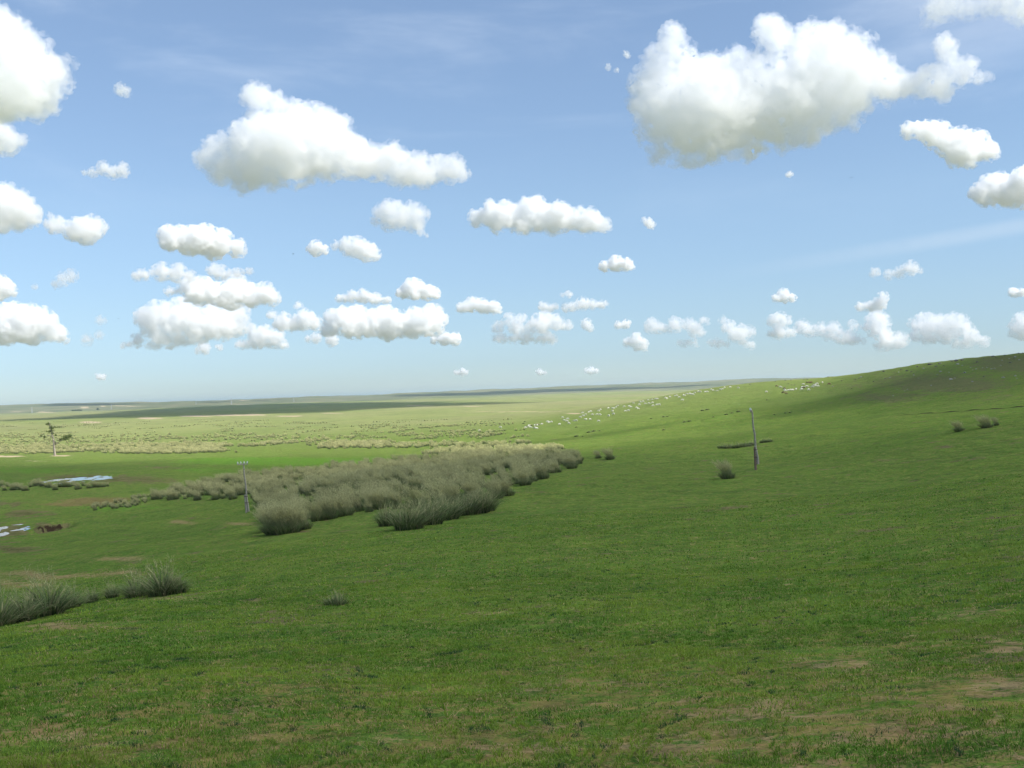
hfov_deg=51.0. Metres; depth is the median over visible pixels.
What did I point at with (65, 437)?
broken tree
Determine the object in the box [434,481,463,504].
grass tussock
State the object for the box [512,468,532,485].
grass tussock
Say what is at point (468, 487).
grass tussock
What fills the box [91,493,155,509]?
thin grass fringe
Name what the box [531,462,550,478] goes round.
grass tussock
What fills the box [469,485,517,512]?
grass tussock
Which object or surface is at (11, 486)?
grass tussock
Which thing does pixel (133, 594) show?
grass tussock
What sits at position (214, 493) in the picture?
grass tussock
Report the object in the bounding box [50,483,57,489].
grass tussock
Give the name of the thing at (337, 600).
grass tussock
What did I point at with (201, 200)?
sky
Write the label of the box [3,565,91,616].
grass tussock
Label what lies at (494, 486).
grass tussock
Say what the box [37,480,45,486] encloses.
grass tussock
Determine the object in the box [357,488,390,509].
grass tussock
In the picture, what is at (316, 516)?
grass tussock
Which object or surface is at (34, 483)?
grass tussock
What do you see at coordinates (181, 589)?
grass tussock
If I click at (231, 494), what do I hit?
grass tussock
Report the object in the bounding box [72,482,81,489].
grass tussock
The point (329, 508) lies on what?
grass tussock
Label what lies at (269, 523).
grass tussock
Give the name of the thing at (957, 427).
grass tussock
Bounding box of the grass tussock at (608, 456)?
[600,447,615,459]
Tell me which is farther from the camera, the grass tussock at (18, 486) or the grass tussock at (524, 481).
the grass tussock at (18, 486)
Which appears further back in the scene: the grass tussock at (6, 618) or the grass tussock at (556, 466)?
the grass tussock at (556, 466)
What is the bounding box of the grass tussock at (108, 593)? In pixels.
[96,581,122,597]
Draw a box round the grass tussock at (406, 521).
[384,496,438,530]
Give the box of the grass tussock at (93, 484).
[89,481,97,487]
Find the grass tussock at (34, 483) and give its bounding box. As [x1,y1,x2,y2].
[28,480,38,485]
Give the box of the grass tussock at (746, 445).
[739,441,752,446]
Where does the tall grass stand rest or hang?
on the ground at (852, 437)
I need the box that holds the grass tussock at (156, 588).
[125,553,200,596]
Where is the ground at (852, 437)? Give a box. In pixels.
[0,353,1023,767]
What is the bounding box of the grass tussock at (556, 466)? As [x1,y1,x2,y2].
[546,460,563,472]
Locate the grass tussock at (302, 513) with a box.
[280,505,315,529]
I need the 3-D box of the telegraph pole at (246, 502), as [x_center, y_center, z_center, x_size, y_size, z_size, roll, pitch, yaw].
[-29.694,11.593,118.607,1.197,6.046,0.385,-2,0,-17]
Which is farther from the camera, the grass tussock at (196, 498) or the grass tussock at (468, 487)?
the grass tussock at (196, 498)
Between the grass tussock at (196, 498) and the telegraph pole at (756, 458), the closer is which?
the telegraph pole at (756, 458)
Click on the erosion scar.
(974, 409)
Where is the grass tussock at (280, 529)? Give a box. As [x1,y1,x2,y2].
[257,503,297,534]
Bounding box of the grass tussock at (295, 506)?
[271,498,304,522]
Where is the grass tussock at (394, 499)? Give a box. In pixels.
[383,488,405,508]
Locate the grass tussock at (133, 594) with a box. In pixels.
[93,567,151,598]
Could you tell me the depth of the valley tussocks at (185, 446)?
443.42 m
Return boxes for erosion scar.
[897,406,1023,415]
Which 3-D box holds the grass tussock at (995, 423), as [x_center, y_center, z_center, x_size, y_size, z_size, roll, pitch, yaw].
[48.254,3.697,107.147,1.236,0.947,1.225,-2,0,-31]
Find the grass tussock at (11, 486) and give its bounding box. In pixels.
[6,483,16,489]
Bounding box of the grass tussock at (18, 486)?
[15,483,22,489]
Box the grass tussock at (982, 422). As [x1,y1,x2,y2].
[970,414,993,427]
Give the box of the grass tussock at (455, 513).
[431,492,472,520]
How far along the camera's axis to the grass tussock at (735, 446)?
152.38 m
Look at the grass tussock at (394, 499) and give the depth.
82.09 m
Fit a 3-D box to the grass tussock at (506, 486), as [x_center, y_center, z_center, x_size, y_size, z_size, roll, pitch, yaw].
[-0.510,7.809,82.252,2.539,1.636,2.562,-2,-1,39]
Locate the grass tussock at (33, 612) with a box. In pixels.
[1,586,63,622]
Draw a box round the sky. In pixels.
[0,0,1023,404]
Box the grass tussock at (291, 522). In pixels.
[263,503,307,532]
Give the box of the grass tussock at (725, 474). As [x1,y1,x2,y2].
[710,460,736,478]
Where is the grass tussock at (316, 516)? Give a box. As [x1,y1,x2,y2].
[301,500,330,521]
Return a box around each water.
[0,524,30,535]
[43,476,111,483]
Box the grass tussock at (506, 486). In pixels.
[492,476,519,495]
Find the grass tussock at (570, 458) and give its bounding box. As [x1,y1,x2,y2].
[560,453,578,468]
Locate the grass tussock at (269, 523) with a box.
[253,505,285,535]
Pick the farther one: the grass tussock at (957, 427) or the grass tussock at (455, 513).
the grass tussock at (957, 427)
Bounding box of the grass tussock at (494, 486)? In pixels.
[480,475,506,498]
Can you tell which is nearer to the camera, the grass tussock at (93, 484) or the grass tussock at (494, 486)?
the grass tussock at (494, 486)
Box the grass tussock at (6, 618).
[0,572,47,626]
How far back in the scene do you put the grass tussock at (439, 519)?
60.70 m
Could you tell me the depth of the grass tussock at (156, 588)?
32.02 m
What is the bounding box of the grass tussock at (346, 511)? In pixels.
[325,493,357,516]
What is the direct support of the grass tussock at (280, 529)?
on the ground at (852, 437)
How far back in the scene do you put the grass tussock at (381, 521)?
64.61 m
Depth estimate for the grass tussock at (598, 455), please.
164.32 m
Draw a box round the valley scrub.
[1,418,539,445]
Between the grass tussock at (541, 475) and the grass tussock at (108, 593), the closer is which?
the grass tussock at (108, 593)
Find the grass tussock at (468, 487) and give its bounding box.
[454,477,485,498]
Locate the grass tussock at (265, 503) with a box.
[252,499,278,517]
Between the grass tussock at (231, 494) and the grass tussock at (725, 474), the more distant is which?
the grass tussock at (231, 494)
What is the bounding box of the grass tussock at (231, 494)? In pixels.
[221,488,238,499]
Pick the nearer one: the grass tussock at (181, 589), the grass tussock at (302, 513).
the grass tussock at (181, 589)
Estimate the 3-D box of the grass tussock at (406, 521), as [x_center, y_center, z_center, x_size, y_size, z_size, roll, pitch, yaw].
[-5.379,7.003,57.787,3.846,1.776,4.002,-2,0,37]
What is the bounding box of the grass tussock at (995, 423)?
[990,417,998,425]
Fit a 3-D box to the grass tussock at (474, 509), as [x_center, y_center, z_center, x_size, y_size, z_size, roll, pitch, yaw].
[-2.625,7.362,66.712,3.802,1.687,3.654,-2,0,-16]
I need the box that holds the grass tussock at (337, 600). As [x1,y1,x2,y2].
[320,590,349,605]
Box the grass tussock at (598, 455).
[592,450,601,458]
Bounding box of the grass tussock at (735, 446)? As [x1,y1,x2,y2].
[730,442,743,447]
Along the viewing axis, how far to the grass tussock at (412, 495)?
77.02 m
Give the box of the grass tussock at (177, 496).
[169,490,179,498]
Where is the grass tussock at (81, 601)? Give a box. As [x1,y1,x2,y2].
[54,581,100,608]
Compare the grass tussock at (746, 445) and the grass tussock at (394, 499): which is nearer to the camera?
the grass tussock at (394, 499)
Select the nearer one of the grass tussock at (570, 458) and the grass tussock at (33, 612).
the grass tussock at (33, 612)
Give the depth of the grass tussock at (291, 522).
68.91 m
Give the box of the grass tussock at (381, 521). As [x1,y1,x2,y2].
[369,502,403,526]
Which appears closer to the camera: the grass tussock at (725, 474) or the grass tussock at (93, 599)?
the grass tussock at (93, 599)
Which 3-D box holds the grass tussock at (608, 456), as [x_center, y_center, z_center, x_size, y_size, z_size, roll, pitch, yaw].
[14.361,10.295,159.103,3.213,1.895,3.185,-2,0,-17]
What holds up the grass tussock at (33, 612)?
on the ground at (852, 437)
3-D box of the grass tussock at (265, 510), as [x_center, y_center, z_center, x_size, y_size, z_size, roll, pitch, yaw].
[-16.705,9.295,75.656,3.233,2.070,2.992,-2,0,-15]
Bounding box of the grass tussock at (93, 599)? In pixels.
[77,586,103,602]
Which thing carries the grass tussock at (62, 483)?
on the ground at (852, 437)
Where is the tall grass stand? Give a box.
[147,445,583,527]
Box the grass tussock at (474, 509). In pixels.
[449,489,492,515]
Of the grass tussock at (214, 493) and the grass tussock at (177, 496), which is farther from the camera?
the grass tussock at (177, 496)
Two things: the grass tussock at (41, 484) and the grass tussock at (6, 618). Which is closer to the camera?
the grass tussock at (6, 618)
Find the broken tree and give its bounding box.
[40,422,72,455]
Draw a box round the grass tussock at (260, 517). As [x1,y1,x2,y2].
[252,510,275,531]
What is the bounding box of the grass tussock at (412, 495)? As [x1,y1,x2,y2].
[399,485,429,508]
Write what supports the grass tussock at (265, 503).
on the ground at (852, 437)
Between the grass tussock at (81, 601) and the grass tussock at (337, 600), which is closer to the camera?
the grass tussock at (337, 600)
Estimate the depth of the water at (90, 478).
251.00 m
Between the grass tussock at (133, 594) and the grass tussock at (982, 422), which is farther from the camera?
the grass tussock at (982, 422)
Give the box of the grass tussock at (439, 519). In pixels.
[404,494,466,525]
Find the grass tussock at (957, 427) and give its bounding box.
[949,420,965,431]
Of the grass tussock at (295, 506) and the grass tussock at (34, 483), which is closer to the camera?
the grass tussock at (295, 506)
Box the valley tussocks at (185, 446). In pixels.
[0,432,564,453]
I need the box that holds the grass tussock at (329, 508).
[311,494,343,519]
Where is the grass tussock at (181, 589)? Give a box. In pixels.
[147,568,200,594]
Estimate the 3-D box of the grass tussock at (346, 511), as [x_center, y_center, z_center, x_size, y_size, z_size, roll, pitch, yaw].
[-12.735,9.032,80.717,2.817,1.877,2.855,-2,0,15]
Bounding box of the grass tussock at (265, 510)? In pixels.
[256,502,277,525]
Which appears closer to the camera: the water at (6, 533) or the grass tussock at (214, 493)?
the water at (6, 533)
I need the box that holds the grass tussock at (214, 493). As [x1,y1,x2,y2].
[206,490,218,499]
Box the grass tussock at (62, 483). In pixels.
[58,479,67,486]
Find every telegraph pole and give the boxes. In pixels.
[237,461,249,512]
[749,408,758,469]
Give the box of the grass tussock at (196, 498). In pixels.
[188,490,201,500]
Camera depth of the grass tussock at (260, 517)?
74.24 m

